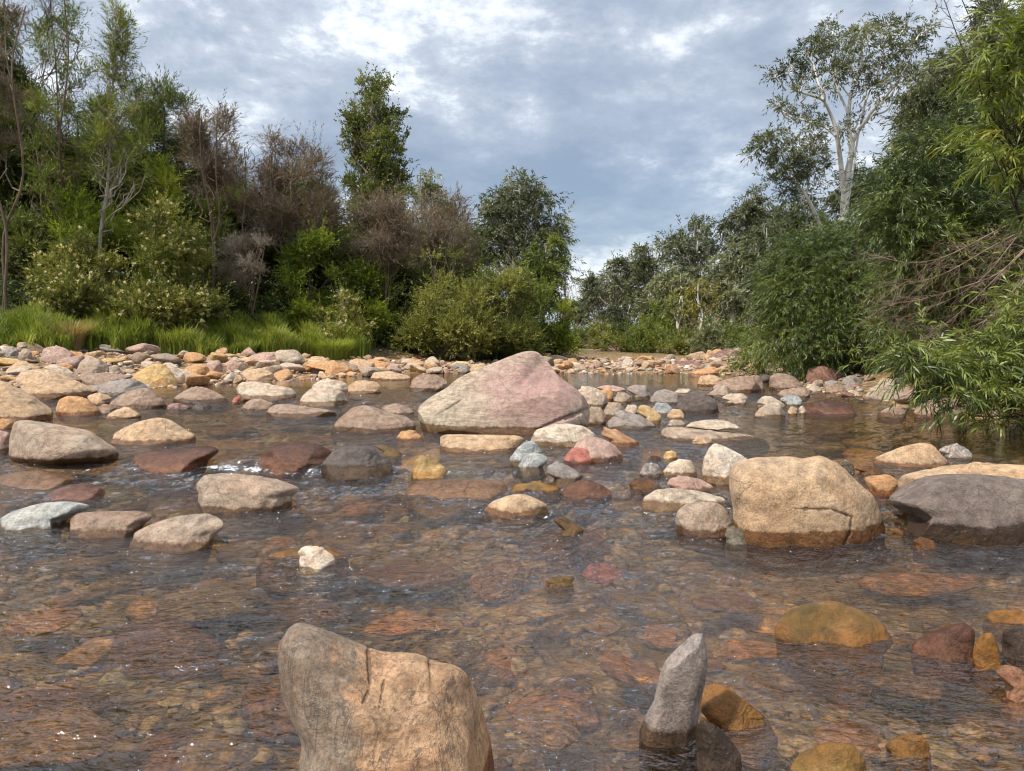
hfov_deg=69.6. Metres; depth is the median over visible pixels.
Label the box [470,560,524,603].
submerged stone
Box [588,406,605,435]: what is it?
boulder
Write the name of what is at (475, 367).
rock
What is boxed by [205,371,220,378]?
cobble
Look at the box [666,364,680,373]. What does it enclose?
cobble
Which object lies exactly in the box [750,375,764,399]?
boulder
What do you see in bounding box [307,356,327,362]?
bar rock
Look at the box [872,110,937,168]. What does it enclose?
gum tree
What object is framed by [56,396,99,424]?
boulder
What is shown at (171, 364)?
bar rock
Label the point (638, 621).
submerged stone
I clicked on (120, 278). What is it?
bramble bush
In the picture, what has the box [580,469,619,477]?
submerged stone
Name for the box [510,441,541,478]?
rock
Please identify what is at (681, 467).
stone
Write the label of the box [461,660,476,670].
submerged stone
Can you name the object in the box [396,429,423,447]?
boulder
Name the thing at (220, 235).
shrub
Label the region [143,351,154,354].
bar rock
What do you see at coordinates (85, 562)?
submerged stone
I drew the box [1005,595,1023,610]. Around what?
submerged stone
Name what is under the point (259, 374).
rock
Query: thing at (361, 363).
boulder
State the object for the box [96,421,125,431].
submerged stone
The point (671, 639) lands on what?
submerged stone
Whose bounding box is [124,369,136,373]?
bar rock
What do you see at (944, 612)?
submerged stone
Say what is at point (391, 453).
rock
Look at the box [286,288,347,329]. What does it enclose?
bramble bush
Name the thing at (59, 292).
shrub
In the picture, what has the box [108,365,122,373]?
boulder
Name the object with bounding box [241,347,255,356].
cobble
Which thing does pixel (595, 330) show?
shrub
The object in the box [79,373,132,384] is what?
boulder
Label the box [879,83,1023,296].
tree
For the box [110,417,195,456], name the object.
boulder
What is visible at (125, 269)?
tree
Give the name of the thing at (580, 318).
gum tree
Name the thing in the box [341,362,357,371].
bar rock
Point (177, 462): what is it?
rock
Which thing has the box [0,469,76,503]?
rock
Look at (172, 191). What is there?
shrub
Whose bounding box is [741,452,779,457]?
submerged stone
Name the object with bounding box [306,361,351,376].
rock
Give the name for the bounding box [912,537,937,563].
stone
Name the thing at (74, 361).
bar rock
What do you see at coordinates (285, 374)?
bar rock
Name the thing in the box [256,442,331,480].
boulder
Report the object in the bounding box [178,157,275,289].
tree
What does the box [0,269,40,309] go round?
bramble bush
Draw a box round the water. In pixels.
[0,373,1023,770]
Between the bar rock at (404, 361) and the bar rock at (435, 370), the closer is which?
the bar rock at (435, 370)
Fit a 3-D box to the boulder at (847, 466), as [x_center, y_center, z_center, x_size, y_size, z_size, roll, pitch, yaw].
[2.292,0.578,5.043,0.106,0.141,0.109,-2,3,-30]
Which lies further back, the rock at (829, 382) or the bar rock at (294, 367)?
the bar rock at (294, 367)
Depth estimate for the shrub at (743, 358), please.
17.55 m
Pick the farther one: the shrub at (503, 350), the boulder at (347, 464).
the shrub at (503, 350)
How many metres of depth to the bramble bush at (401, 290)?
32.30 m
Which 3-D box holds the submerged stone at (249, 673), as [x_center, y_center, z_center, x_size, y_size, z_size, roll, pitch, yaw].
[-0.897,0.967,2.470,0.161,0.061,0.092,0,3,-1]
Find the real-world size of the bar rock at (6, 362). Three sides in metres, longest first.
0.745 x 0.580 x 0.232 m
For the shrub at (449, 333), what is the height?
5.686 m
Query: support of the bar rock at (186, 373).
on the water
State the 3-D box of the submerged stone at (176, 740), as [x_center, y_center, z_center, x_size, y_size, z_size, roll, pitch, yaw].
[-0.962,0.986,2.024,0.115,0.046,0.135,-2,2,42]
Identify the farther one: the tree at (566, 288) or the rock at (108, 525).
the tree at (566, 288)
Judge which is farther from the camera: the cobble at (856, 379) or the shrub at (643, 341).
the shrub at (643, 341)
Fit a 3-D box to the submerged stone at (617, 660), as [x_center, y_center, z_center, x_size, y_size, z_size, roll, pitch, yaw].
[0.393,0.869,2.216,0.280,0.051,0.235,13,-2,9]
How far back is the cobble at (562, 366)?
23.22 m
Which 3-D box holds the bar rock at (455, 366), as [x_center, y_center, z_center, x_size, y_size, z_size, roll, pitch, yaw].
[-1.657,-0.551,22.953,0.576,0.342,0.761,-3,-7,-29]
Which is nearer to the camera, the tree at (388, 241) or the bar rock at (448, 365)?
the bar rock at (448, 365)
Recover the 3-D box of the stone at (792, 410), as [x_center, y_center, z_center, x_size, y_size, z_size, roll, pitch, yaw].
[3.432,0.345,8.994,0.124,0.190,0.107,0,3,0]
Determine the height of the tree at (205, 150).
8.443 m
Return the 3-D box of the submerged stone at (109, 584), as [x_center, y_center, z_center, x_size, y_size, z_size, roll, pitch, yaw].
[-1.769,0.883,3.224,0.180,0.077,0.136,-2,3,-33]
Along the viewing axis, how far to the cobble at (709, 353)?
30.28 m
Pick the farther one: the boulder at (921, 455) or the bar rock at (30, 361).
the bar rock at (30, 361)
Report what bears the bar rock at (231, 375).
on the ground at (502, 742)
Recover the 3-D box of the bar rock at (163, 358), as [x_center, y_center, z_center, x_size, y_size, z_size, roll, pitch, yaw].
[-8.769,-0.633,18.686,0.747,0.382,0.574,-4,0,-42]
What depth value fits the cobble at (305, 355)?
24.73 m
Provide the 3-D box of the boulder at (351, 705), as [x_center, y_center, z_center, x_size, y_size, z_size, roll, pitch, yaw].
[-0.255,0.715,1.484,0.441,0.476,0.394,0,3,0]
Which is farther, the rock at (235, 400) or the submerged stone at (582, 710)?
the rock at (235, 400)
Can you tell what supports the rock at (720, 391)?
on the ground at (502, 742)
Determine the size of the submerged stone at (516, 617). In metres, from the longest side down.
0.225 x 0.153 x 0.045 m
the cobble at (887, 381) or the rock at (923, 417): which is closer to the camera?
the rock at (923, 417)
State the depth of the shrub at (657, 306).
49.35 m
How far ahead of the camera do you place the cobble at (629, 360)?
30.09 m
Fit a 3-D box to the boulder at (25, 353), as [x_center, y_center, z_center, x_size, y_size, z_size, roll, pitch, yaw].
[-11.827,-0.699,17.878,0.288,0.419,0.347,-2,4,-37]
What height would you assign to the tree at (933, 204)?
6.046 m
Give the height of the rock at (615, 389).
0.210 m
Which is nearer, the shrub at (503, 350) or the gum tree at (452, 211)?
the shrub at (503, 350)
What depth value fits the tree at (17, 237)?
24.89 m
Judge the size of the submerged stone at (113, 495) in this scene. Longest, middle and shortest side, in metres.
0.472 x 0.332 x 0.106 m
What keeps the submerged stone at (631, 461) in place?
on the ground at (502, 742)
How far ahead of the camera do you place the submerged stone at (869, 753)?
1.97 m
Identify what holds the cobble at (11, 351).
on the ground at (502, 742)
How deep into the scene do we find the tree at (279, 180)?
28.38 m
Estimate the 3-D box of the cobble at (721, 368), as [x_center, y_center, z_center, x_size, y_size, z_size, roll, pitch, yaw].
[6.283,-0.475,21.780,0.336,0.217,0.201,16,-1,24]
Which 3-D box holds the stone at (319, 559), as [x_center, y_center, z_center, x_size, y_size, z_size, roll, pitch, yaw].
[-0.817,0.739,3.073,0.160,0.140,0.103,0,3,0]
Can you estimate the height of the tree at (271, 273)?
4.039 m
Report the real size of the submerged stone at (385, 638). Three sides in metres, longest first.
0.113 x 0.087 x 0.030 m
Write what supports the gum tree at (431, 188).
on the ground at (502, 742)
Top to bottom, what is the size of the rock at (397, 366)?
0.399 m
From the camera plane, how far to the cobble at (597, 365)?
25.05 m
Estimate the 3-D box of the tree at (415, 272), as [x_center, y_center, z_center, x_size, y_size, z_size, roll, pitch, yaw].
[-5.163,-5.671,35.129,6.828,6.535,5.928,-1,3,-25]
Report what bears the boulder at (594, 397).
on the ground at (502, 742)
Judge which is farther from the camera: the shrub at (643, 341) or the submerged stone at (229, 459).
the shrub at (643, 341)
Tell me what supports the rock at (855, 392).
on the ground at (502, 742)
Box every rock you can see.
[0,346,7,351]
[0,357,19,365]
[0,376,15,381]
[0,431,10,465]
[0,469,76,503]
[0,501,89,552]
[5,365,21,371]
[6,366,31,374]
[12,361,39,369]
[17,342,43,352]
[26,359,39,362]
[56,355,84,370]
[59,363,72,370]
[61,372,81,382]
[67,511,151,556]
[72,352,83,355]
[86,350,106,355]
[101,358,124,363]
[104,349,125,353]
[122,513,223,571]
[123,360,133,364]
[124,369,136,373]
[126,343,160,354]
[128,352,150,363]
[128,446,218,487]
[141,361,155,368]
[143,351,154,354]
[150,353,181,364]
[163,363,178,367]
[173,386,228,411]
[175,354,183,359]
[175,367,191,377]
[183,352,205,362]
[186,373,209,385]
[206,360,223,371]
[215,347,227,353]
[223,372,237,380]
[225,360,239,370]
[226,354,239,357]
[232,395,240,408]
[236,381,295,404]
[240,368,274,380]
[242,398,273,417]
[244,359,256,364]
[256,360,279,367]
[265,365,282,373]
[266,404,337,425]
[274,369,292,380]
[275,350,304,364]
[280,362,304,372]
[299,388,347,412]
[302,362,312,371]
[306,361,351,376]
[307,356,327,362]
[311,378,347,395]
[335,372,346,376]
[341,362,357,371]
[346,371,357,376]
[348,380,380,400]
[361,366,381,376]
[370,371,410,385]
[371,360,389,367]
[374,357,389,362]
[376,443,401,466]
[382,403,413,419]
[386,364,401,372]
[387,366,401,373]
[401,358,415,364]
[404,362,423,368]
[404,479,506,518]
[409,364,426,372]
[410,374,446,399]
[411,455,447,483]
[424,356,440,366]
[425,361,437,368]
[426,367,442,373]
[439,434,523,461]
[445,362,452,368]
[451,361,471,368]
[451,363,467,370]
[470,363,485,371]
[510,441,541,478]
[511,480,560,505]
[517,453,547,482]
[546,461,582,501]
[562,479,611,510]
[564,447,593,472]
[574,434,622,475]
[597,385,625,396]
[601,388,613,401]
[601,427,639,458]
[607,410,655,439]
[639,633,706,770]
[642,488,728,529]
[660,427,769,454]
[674,360,700,365]
[686,419,739,429]
[688,367,719,376]
[696,721,741,770]
[700,683,777,770]
[708,348,739,358]
[709,385,730,403]
[754,404,785,425]
[757,396,786,413]
[777,387,809,402]
[805,400,855,420]
[806,384,821,392]
[812,380,823,384]
[824,380,839,385]
[824,384,845,393]
[841,378,856,388]
[848,390,858,394]
[865,383,909,401]
[876,406,905,424]
[914,398,964,425]
[939,443,972,464]
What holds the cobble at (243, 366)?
on the ground at (502, 742)
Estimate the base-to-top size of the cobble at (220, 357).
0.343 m
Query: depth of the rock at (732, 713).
1.75 m
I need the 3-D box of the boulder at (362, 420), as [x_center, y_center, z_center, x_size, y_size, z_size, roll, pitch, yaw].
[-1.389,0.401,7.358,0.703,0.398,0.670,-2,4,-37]
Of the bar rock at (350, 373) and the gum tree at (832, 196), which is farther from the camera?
the gum tree at (832, 196)
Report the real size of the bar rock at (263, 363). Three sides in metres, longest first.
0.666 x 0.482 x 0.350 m
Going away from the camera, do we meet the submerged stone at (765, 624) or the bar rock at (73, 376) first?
the submerged stone at (765, 624)
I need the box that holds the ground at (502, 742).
[0,270,1023,770]
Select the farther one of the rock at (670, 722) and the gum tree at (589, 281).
the gum tree at (589, 281)
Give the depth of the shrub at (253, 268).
26.05 m
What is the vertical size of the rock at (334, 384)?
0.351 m
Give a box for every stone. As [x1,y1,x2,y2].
[0,545,8,553]
[0,607,81,638]
[0,666,11,697]
[0,687,109,732]
[0,702,123,768]
[9,681,81,694]
[18,342,27,347]
[33,556,112,570]
[50,592,104,608]
[55,637,113,666]
[80,462,128,472]
[87,577,130,595]
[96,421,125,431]
[99,487,133,505]
[103,612,233,681]
[105,440,132,459]
[106,406,140,425]
[120,500,148,511]
[124,758,141,769]
[125,596,159,620]
[135,729,190,758]
[135,750,185,770]
[153,506,180,517]
[156,582,269,622]
[157,696,186,706]
[167,403,191,414]
[178,491,197,508]
[178,509,196,514]
[181,729,257,770]
[190,400,211,414]
[194,502,200,513]
[197,578,224,583]
[206,423,258,437]
[206,439,263,449]
[207,450,255,470]
[215,543,258,564]
[222,666,265,684]
[240,678,299,744]
[241,579,264,590]
[255,652,278,671]
[256,548,350,592]
[265,536,295,549]
[266,596,347,626]
[269,441,299,446]
[279,507,317,524]
[296,435,335,444]
[298,546,335,579]
[299,427,331,433]
[321,524,365,547]
[332,548,349,557]
[334,597,361,619]
[336,502,384,516]
[350,554,414,571]
[354,560,463,594]
[363,609,454,636]
[365,522,411,539]
[367,501,415,516]
[375,483,410,503]
[377,635,403,640]
[395,438,439,450]
[402,449,442,471]
[411,636,482,667]
[440,557,466,565]
[442,464,484,479]
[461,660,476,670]
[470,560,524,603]
[477,666,515,689]
[483,494,548,532]
[483,647,519,669]
[494,757,512,770]
[495,459,509,463]
[505,602,566,624]
[505,691,598,730]
[512,709,580,751]
[523,528,610,570]
[545,575,574,603]
[550,673,588,692]
[553,516,583,551]
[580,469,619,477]
[581,563,623,583]
[584,617,621,634]
[595,528,611,539]
[597,653,660,692]
[604,402,622,422]
[606,589,688,628]
[608,730,639,752]
[614,392,630,408]
[625,405,637,413]
[627,385,649,405]
[629,450,681,470]
[629,478,661,500]
[637,405,661,434]
[639,463,660,484]
[644,623,676,648]
[647,455,661,466]
[649,389,678,408]
[653,402,672,420]
[662,459,696,484]
[663,450,676,467]
[666,409,683,422]
[667,420,685,426]
[667,475,715,495]
[675,389,690,397]
[691,590,757,613]
[692,436,712,451]
[707,658,726,672]
[721,640,776,660]
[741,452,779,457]
[742,673,785,699]
[749,607,787,633]
[763,571,779,580]
[769,755,794,770]
[780,394,801,412]
[786,583,863,604]
[788,406,797,420]
[789,741,866,770]
[798,406,806,419]
[813,443,846,459]
[813,719,880,759]
[820,711,842,722]
[833,459,858,475]
[842,437,890,451]
[842,448,885,466]
[855,466,881,483]
[856,573,981,599]
[859,483,898,490]
[869,674,943,700]
[873,546,896,563]
[874,438,937,449]
[885,732,931,770]
[886,636,909,652]
[890,508,906,519]
[893,632,918,643]
[910,623,974,692]
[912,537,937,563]
[915,605,964,627]
[930,437,1006,450]
[931,764,942,770]
[959,573,977,580]
[972,454,999,463]
[972,633,1002,696]
[983,609,1023,643]
[996,665,1023,729]
[1001,625,1023,670]
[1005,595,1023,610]
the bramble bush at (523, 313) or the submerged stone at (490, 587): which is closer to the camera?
the submerged stone at (490, 587)
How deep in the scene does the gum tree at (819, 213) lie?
42.94 m
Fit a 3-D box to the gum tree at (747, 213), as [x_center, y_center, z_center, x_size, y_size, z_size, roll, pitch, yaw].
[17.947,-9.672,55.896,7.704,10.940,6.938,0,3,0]
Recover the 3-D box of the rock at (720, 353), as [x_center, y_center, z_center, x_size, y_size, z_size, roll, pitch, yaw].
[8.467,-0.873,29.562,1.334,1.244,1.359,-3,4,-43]
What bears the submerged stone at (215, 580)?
on the ground at (502, 742)
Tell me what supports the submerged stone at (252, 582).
on the ground at (502, 742)
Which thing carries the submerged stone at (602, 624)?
on the ground at (502, 742)
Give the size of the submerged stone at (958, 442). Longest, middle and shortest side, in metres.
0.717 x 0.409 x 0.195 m
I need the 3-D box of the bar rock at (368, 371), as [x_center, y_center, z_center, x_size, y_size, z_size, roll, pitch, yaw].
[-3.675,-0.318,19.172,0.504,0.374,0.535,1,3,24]
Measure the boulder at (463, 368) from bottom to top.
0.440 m
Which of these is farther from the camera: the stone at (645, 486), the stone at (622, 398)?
the stone at (622, 398)
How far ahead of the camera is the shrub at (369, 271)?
29.18 m
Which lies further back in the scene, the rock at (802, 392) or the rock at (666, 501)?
the rock at (802, 392)
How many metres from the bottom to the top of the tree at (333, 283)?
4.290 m
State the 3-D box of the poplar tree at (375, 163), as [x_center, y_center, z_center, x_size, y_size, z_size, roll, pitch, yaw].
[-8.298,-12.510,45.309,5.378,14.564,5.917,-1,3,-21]
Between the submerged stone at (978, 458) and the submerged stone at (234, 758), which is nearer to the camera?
the submerged stone at (234, 758)
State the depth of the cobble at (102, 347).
21.38 m
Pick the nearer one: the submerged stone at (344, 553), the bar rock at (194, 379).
the submerged stone at (344, 553)
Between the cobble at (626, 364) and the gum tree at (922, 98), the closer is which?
the cobble at (626, 364)
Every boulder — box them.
[0,381,52,423]
[0,418,13,433]
[9,420,118,469]
[16,369,97,407]
[18,348,31,359]
[40,345,74,362]
[41,483,105,515]
[44,364,73,373]
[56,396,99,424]
[76,357,108,373]
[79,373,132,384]
[87,392,111,407]
[97,378,147,401]
[98,404,116,420]
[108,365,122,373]
[109,388,166,418]
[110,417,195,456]
[132,363,177,387]
[166,364,184,383]
[184,364,209,374]
[196,473,298,536]
[250,352,275,360]
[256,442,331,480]
[278,623,494,770]
[312,368,324,373]
[321,446,393,498]
[330,405,415,444]
[349,358,374,369]
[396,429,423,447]
[406,360,425,368]
[417,351,589,444]
[457,363,469,375]
[531,424,596,457]
[578,386,607,409]
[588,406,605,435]
[675,502,732,556]
[676,391,718,421]
[697,374,723,390]
[702,444,746,500]
[711,376,758,398]
[722,393,747,411]
[724,525,746,559]
[729,456,884,574]
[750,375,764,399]
[769,373,802,397]
[774,601,892,711]
[839,460,854,476]
[864,474,897,511]
[873,443,949,477]
[889,474,1023,566]
[898,462,1023,487]
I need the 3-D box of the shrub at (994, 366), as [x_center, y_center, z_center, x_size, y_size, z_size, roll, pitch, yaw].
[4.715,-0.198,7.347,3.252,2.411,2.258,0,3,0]
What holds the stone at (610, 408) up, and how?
on the submerged stone
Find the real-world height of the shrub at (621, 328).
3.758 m
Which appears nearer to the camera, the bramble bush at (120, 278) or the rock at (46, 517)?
the rock at (46, 517)
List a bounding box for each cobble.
[4,346,19,355]
[31,351,39,355]
[99,344,119,352]
[120,356,129,360]
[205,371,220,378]
[207,352,227,361]
[233,375,243,382]
[239,362,248,369]
[240,357,251,360]
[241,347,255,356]
[302,353,310,358]
[318,371,327,377]
[362,355,371,359]
[543,356,554,366]
[548,355,567,359]
[552,367,562,372]
[557,363,568,369]
[563,360,573,367]
[568,358,577,362]
[574,368,585,372]
[592,363,602,367]
[600,359,610,363]
[621,362,629,366]
[622,358,633,362]
[631,360,654,366]
[634,356,652,361]
[641,361,654,368]
[650,360,660,365]
[666,354,674,360]
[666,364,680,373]
[685,351,705,359]
[704,350,713,359]
[708,357,721,362]
[713,363,724,367]
[718,366,727,371]
[761,374,770,382]
[806,366,837,382]
[830,368,845,378]
[840,392,854,397]
[846,375,861,382]
[863,374,875,380]
[877,378,893,384]
[895,390,920,402]
[951,422,973,430]
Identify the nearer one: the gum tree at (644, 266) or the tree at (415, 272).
the tree at (415, 272)
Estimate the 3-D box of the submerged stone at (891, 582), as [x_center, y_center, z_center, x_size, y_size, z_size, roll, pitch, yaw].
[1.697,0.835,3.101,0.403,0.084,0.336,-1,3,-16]
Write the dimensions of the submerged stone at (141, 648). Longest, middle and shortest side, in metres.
0.502 x 0.318 x 0.173 m
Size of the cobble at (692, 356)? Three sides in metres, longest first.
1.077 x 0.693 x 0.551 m
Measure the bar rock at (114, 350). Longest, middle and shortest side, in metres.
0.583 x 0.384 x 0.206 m
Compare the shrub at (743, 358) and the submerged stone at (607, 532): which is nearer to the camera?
the submerged stone at (607, 532)
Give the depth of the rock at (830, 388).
12.19 m
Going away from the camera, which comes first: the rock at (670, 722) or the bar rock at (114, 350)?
the rock at (670, 722)
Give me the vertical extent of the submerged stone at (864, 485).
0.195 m
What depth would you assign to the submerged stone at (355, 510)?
4.41 m
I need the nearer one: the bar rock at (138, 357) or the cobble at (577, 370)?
the bar rock at (138, 357)
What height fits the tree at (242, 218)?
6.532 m
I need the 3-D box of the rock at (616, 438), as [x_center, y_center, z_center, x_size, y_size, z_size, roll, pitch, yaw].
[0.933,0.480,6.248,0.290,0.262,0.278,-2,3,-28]
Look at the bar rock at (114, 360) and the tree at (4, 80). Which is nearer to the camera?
the bar rock at (114, 360)
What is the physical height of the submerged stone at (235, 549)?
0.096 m
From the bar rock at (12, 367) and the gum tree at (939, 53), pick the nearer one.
the bar rock at (12, 367)
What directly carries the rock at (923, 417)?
on the ground at (502, 742)
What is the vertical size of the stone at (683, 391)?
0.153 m
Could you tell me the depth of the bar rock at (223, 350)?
23.00 m
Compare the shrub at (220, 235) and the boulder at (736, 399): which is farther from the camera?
the shrub at (220, 235)
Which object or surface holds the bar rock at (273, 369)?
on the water
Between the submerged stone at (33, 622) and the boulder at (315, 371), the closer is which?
the submerged stone at (33, 622)
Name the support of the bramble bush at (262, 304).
on the ground at (502, 742)
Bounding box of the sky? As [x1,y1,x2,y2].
[0,0,1021,330]
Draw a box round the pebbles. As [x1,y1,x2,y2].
[0,328,1023,770]
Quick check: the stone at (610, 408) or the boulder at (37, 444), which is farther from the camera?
the stone at (610, 408)
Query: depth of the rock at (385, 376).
16.94 m
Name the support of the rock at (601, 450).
on the ground at (502, 742)
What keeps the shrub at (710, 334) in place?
on the ground at (502, 742)
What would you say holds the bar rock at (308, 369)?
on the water
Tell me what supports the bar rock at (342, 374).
on the ground at (502, 742)
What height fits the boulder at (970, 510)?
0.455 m
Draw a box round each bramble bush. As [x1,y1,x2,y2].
[0,265,39,286]
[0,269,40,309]
[76,256,141,287]
[112,256,200,290]
[178,268,253,324]
[205,271,315,323]
[233,257,282,300]
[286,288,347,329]
[305,241,387,325]
[362,296,422,350]
[390,269,472,319]
[469,272,557,325]
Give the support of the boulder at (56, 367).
on the ground at (502, 742)
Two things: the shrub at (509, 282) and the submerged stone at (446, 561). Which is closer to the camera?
the submerged stone at (446, 561)
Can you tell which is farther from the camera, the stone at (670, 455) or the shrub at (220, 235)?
the shrub at (220, 235)
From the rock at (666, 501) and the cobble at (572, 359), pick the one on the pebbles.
the cobble at (572, 359)
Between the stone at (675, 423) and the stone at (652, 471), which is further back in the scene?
the stone at (675, 423)
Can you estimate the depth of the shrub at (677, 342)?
39.83 m
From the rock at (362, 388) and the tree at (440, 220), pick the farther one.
the tree at (440, 220)
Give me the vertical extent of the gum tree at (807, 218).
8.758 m
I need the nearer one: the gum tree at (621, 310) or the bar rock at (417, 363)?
the bar rock at (417, 363)
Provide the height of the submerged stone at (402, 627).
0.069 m
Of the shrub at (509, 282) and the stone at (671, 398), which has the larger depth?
the shrub at (509, 282)
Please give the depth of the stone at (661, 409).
8.99 m
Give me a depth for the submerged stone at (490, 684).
2.37 m
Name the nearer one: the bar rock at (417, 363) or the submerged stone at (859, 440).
the submerged stone at (859, 440)
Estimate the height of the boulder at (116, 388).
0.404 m
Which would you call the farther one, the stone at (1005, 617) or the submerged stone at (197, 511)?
the submerged stone at (197, 511)
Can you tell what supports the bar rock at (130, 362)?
on the ground at (502, 742)
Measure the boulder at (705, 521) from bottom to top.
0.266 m
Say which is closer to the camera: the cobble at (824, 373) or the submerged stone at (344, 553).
the submerged stone at (344, 553)
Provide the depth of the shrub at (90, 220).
25.20 m
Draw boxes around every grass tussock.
[32,316,103,351]
[306,337,358,359]
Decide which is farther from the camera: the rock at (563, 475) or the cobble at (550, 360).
the cobble at (550, 360)
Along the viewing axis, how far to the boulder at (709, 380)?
14.49 m
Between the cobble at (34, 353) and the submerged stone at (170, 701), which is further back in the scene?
the cobble at (34, 353)
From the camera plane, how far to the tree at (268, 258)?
31.22 m
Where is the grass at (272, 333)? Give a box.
[0,293,378,357]
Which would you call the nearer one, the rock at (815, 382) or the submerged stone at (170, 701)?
the submerged stone at (170, 701)
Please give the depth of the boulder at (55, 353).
17.53 m
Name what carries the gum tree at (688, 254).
on the ground at (502, 742)
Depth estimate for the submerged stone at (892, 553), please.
3.60 m
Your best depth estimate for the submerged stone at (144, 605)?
2.92 m
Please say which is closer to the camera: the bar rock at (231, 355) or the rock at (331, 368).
the rock at (331, 368)
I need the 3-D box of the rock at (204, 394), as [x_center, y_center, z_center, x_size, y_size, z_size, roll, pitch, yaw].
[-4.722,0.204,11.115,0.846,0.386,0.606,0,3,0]
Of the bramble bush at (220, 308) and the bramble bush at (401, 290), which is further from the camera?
the bramble bush at (401, 290)
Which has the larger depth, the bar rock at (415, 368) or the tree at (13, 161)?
the tree at (13, 161)
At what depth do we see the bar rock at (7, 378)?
13.19 m
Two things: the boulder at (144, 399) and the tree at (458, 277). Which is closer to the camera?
the boulder at (144, 399)
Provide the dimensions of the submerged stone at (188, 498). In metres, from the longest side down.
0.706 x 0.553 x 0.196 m
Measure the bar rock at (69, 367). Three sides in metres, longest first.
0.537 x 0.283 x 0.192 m
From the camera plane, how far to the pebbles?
3.11 m
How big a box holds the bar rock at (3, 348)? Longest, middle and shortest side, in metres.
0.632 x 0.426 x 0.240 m
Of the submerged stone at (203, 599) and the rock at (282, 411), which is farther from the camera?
the rock at (282, 411)
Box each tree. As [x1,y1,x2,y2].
[0,0,36,313]
[0,0,43,119]
[0,31,57,209]
[0,66,92,262]
[0,189,107,290]
[1,75,169,263]
[2,0,111,279]
[57,0,168,289]
[62,113,149,271]
[92,57,210,243]
[98,249,138,273]
[115,243,229,274]
[155,83,263,290]
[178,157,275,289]
[181,153,260,277]
[222,148,269,303]
[227,119,355,291]
[232,169,363,294]
[236,227,328,288]
[265,149,359,292]
[307,234,391,293]
[333,174,442,339]
[334,62,420,245]
[343,206,462,313]
[381,166,452,226]
[397,234,496,307]
[401,180,489,315]
[405,206,496,299]
[433,196,469,248]
[462,165,579,272]
[464,219,503,268]
[506,229,586,328]
[555,277,593,329]
[560,263,571,328]
[575,250,648,328]
[575,267,614,328]
[594,294,639,332]
[618,225,683,327]
[630,284,674,324]
[640,258,703,333]
[651,212,721,337]
[657,286,699,332]
[671,276,731,345]
[689,229,764,332]
[698,183,786,327]
[709,280,757,325]
[717,202,795,325]
[736,122,839,230]
[754,186,837,298]
[755,1,955,229]
[781,203,837,312]
[810,68,1023,385]
[810,212,905,339]
[814,151,883,227]
[833,127,955,245]
[842,221,1023,393]
[870,0,1020,183]
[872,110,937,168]
[875,40,984,252]
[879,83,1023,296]
[896,26,1012,125]
[920,0,1023,247]
[925,0,1023,125]
[948,8,1023,268]
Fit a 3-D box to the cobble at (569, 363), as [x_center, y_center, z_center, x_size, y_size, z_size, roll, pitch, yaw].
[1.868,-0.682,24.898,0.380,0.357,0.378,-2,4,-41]
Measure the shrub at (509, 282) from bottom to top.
5.168 m
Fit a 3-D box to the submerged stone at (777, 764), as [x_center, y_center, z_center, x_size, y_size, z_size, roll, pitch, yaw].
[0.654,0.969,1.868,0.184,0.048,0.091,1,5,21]
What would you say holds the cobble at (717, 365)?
on the ground at (502, 742)
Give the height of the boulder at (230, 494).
0.341 m
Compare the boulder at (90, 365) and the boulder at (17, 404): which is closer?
the boulder at (17, 404)
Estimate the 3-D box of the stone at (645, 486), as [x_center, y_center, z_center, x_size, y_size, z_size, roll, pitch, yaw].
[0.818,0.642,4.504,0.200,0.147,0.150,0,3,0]
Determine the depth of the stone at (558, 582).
2.79 m
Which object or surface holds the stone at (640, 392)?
on the ground at (502, 742)
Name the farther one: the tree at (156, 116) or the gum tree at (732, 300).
the gum tree at (732, 300)
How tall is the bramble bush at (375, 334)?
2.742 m
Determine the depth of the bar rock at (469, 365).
23.43 m
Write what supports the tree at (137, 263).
on the ground at (502, 742)
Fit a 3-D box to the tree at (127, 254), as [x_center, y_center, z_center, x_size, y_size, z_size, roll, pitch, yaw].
[-17.758,-8.214,32.556,6.116,7.298,5.833,0,3,0]
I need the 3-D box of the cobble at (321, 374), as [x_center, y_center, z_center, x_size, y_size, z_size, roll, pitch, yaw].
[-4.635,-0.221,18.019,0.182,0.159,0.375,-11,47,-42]
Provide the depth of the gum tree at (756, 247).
45.30 m
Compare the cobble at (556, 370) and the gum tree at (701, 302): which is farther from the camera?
the gum tree at (701, 302)
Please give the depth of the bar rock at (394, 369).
20.77 m
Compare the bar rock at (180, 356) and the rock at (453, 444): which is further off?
the bar rock at (180, 356)
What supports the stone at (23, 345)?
on the ground at (502, 742)
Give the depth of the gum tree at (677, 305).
46.67 m
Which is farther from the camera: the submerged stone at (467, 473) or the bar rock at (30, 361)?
the bar rock at (30, 361)
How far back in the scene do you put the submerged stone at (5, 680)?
2.29 m
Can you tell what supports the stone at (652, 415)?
on the ground at (502, 742)
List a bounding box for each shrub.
[15,208,140,321]
[21,158,138,283]
[78,180,249,331]
[118,145,206,291]
[190,205,258,309]
[208,229,276,314]
[261,204,348,327]
[301,267,377,340]
[331,243,403,339]
[378,235,511,360]
[456,252,559,361]
[484,314,552,359]
[495,261,567,349]
[538,285,584,359]
[570,320,593,340]
[573,331,599,348]
[576,308,617,338]
[580,323,638,351]
[604,308,644,342]
[619,307,675,353]
[633,289,678,337]
[649,312,707,355]
[682,309,730,353]
[686,303,754,347]
[699,310,805,377]
[727,197,953,384]
[833,251,1023,452]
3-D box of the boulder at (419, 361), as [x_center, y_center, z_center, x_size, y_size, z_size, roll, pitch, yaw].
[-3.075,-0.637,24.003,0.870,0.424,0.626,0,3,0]

